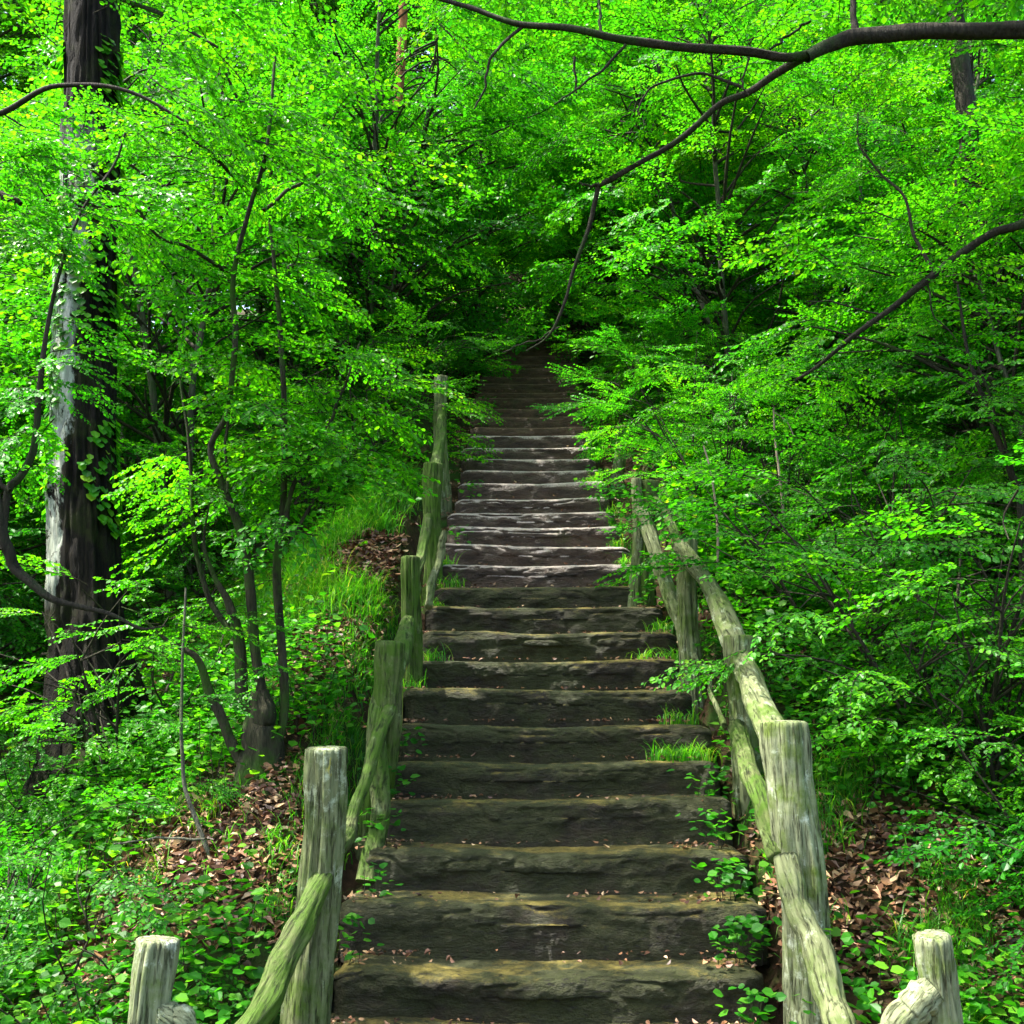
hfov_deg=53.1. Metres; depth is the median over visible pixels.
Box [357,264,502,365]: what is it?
leafy bush
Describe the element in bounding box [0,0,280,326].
tall beech tree
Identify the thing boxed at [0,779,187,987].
leafy bush
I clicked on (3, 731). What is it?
young beech tree
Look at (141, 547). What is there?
leafy bush
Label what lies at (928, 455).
leafy bush
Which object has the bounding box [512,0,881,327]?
young beech tree
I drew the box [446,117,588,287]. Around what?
young beech tree
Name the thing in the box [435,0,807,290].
young beech tree
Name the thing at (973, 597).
leafy bush
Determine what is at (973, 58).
young beech tree
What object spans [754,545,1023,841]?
leafy bush
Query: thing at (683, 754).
grass
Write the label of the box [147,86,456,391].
young beech tree
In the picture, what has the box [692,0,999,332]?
tall beech tree
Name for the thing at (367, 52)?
young beech tree
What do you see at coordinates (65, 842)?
undergrowth
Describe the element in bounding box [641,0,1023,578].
dark trunk tree
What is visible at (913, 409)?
leafy bush
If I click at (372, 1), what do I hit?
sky
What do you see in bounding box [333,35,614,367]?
young beech tree
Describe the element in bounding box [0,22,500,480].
young beech tree
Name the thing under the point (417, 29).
tall beech tree
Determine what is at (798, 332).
young beech tree
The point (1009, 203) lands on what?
young beech tree
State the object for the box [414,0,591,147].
young beech tree
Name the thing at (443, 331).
leafy bush
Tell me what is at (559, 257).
young beech tree
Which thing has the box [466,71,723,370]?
young beech tree
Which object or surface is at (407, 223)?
woodland
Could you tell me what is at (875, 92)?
tall beech tree
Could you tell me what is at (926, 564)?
leafy bush
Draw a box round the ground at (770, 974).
[0,246,1023,1023]
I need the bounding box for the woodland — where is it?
[21,13,1013,373]
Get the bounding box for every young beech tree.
[0,0,325,467]
[0,0,491,607]
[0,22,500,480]
[0,74,397,552]
[0,86,159,536]
[0,162,169,676]
[0,283,191,712]
[0,559,30,740]
[4,226,175,542]
[126,0,557,397]
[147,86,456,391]
[182,0,627,437]
[265,59,475,304]
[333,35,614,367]
[384,0,601,242]
[405,0,626,273]
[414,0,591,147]
[428,147,603,338]
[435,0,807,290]
[438,0,783,138]
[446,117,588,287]
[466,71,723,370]
[470,76,702,336]
[476,0,784,269]
[482,0,959,422]
[491,0,944,357]
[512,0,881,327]
[521,0,731,271]
[593,6,1023,443]
[682,80,817,298]
[707,97,1023,640]
[716,0,1023,463]
[738,90,946,374]
[743,115,1023,550]
[771,0,1023,451]
[796,125,1023,590]
[830,40,1023,600]
[917,108,1023,566]
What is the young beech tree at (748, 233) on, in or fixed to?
on the ground at (770, 974)
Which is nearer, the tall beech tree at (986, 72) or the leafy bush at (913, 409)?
the leafy bush at (913, 409)
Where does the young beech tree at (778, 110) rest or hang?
on the ground at (770, 974)
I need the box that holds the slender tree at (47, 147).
[0,0,367,629]
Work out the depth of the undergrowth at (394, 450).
8.43 m
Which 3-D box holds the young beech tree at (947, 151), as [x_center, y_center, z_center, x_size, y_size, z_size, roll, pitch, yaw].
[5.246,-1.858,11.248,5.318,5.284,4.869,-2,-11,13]
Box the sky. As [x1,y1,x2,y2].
[3,1,936,351]
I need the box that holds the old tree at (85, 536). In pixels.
[3,0,346,848]
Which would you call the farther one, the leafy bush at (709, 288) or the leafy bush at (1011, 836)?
the leafy bush at (709, 288)
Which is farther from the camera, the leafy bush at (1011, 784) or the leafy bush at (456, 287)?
the leafy bush at (456, 287)
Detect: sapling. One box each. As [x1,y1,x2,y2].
[114,588,275,859]
[881,284,1023,636]
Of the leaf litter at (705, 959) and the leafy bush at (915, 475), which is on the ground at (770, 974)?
the leafy bush at (915, 475)
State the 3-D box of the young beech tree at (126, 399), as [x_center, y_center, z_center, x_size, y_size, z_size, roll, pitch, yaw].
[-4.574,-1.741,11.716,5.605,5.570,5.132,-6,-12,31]
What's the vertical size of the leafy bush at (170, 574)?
1.560 m
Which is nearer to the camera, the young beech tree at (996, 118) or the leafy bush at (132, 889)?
the leafy bush at (132, 889)
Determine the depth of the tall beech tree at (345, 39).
27.76 m
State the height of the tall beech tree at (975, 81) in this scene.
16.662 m
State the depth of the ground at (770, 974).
5.14 m
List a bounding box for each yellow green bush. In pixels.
[527,322,803,469]
[546,296,734,425]
[553,261,736,375]
[572,358,839,523]
[593,320,787,426]
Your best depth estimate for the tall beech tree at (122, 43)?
26.84 m
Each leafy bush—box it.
[0,552,333,802]
[0,734,152,878]
[0,770,13,779]
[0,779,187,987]
[0,819,298,1023]
[45,527,233,636]
[117,437,369,621]
[187,370,459,528]
[214,299,514,489]
[228,418,394,535]
[246,329,446,441]
[265,292,535,418]
[331,254,499,383]
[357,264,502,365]
[571,313,761,426]
[580,261,730,347]
[588,415,1023,693]
[604,325,800,629]
[619,490,1023,791]
[627,330,955,511]
[657,439,1023,746]
[659,380,911,532]
[727,295,1022,510]
[742,430,1023,635]
[746,369,1023,595]
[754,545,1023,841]
[816,662,1023,917]
[828,540,1023,721]
[906,840,1023,994]
[969,771,1023,794]
[970,573,1018,636]
[970,703,1023,862]
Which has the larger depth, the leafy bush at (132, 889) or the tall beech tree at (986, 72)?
the tall beech tree at (986, 72)
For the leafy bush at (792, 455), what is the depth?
7.64 m
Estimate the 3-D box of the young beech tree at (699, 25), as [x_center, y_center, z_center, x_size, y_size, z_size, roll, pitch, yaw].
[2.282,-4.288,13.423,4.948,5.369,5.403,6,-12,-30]
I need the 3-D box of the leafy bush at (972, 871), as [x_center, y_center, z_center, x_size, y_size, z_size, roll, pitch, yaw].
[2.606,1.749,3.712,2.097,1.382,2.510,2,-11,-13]
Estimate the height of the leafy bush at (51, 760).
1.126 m
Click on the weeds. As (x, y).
(757, 930)
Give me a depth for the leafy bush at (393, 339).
10.11 m
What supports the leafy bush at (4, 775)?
on the ground at (770, 974)
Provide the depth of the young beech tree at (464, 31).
19.25 m
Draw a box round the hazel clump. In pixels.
[0,48,466,788]
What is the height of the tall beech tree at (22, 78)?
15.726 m
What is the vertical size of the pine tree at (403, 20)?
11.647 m
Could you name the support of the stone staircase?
on the ground at (770, 974)
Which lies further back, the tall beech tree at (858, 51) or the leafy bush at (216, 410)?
the tall beech tree at (858, 51)
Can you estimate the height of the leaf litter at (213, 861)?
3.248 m
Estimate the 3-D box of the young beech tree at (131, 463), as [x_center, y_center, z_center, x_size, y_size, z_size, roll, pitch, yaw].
[-7.995,-1.967,15.383,6.087,6.430,4.988,-3,-11,16]
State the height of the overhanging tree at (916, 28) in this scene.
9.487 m
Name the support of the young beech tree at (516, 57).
on the ground at (770, 974)
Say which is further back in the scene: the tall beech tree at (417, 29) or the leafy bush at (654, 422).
the tall beech tree at (417, 29)
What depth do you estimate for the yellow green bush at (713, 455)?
7.56 m
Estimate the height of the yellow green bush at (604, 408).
1.507 m
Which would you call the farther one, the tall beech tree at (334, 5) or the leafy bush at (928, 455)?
the tall beech tree at (334, 5)
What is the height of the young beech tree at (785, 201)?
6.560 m
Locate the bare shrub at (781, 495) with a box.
[703,408,793,578]
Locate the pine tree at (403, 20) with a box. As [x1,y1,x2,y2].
[387,0,407,381]
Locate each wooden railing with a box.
[127,375,451,1023]
[577,377,963,1023]
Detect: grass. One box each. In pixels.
[3,449,422,1010]
[403,452,730,762]
[697,557,1016,1023]
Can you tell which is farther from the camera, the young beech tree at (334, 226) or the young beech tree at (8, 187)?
the young beech tree at (334, 226)
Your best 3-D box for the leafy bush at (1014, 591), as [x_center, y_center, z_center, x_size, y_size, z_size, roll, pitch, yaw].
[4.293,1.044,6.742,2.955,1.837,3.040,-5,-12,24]
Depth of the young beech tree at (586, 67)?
17.43 m
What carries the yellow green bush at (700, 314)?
on the ground at (770, 974)
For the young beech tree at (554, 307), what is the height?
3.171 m
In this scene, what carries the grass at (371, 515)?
on the ground at (770, 974)
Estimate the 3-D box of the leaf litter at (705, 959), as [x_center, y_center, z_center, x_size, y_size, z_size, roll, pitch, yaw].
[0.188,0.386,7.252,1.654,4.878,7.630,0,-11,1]
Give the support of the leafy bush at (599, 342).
on the ground at (770, 974)
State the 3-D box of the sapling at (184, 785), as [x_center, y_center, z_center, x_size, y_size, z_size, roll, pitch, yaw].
[-1.472,1.229,4.696,0.792,1.769,0.695,0,-11,1]
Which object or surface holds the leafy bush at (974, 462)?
on the ground at (770, 974)
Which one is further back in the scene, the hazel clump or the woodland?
the woodland
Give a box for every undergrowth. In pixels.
[0,266,1023,803]
[0,574,379,1023]
[659,490,1023,1023]
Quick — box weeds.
[335,352,798,1023]
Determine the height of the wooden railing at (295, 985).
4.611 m
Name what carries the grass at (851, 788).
on the ground at (770, 974)
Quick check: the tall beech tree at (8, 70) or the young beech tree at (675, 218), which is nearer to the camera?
the young beech tree at (675, 218)
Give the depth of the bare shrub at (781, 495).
7.24 m
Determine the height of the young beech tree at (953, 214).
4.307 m
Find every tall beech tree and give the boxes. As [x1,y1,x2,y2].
[0,0,186,331]
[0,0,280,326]
[0,2,252,322]
[0,10,39,87]
[127,0,456,216]
[161,0,499,242]
[295,0,534,127]
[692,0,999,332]
[816,1,992,305]
[849,0,1023,173]
[875,15,1019,174]
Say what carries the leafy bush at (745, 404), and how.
on the ground at (770, 974)
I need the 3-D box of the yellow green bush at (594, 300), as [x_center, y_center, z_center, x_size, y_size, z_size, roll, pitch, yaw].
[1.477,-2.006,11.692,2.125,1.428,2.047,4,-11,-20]
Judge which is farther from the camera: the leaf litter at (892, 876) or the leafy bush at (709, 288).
the leafy bush at (709, 288)
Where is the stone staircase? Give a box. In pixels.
[330,272,769,1023]
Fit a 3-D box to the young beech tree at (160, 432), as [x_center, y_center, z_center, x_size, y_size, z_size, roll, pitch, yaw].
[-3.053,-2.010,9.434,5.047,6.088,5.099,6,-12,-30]
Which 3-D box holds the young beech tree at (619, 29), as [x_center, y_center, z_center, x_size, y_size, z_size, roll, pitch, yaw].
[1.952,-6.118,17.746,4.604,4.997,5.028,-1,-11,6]
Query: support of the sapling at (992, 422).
on the ground at (770, 974)
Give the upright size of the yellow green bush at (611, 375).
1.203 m
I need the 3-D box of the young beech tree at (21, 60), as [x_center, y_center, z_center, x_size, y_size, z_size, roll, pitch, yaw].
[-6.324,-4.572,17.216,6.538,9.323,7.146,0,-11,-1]
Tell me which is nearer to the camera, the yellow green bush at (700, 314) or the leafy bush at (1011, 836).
the leafy bush at (1011, 836)
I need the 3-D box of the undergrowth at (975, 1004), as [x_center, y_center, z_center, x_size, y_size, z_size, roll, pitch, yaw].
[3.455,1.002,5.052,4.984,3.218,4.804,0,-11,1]
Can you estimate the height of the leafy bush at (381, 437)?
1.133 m
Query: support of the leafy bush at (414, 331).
on the ground at (770, 974)
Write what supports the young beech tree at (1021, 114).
on the ground at (770, 974)
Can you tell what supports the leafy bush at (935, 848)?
on the ground at (770, 974)
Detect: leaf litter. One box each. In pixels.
[4,498,417,1023]
[331,389,756,1023]
[675,556,1023,1023]
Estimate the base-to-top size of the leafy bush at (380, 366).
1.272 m
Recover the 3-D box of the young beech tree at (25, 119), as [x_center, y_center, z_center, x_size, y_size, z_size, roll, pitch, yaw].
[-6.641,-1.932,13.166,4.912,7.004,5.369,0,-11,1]
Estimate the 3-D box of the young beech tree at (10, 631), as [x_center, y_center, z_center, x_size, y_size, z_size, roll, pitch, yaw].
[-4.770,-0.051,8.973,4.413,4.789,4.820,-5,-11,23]
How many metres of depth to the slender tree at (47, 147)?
4.28 m
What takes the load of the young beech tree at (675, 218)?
on the ground at (770, 974)
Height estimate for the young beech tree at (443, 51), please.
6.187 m
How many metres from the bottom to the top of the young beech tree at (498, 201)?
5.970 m
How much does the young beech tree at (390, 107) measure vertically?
6.019 m
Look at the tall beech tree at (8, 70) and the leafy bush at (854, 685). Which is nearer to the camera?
the leafy bush at (854, 685)
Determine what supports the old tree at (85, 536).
on the ground at (770, 974)
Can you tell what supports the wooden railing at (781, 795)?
on the ground at (770, 974)
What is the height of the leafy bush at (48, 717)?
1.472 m
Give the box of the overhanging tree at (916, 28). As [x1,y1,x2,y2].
[372,0,1023,428]

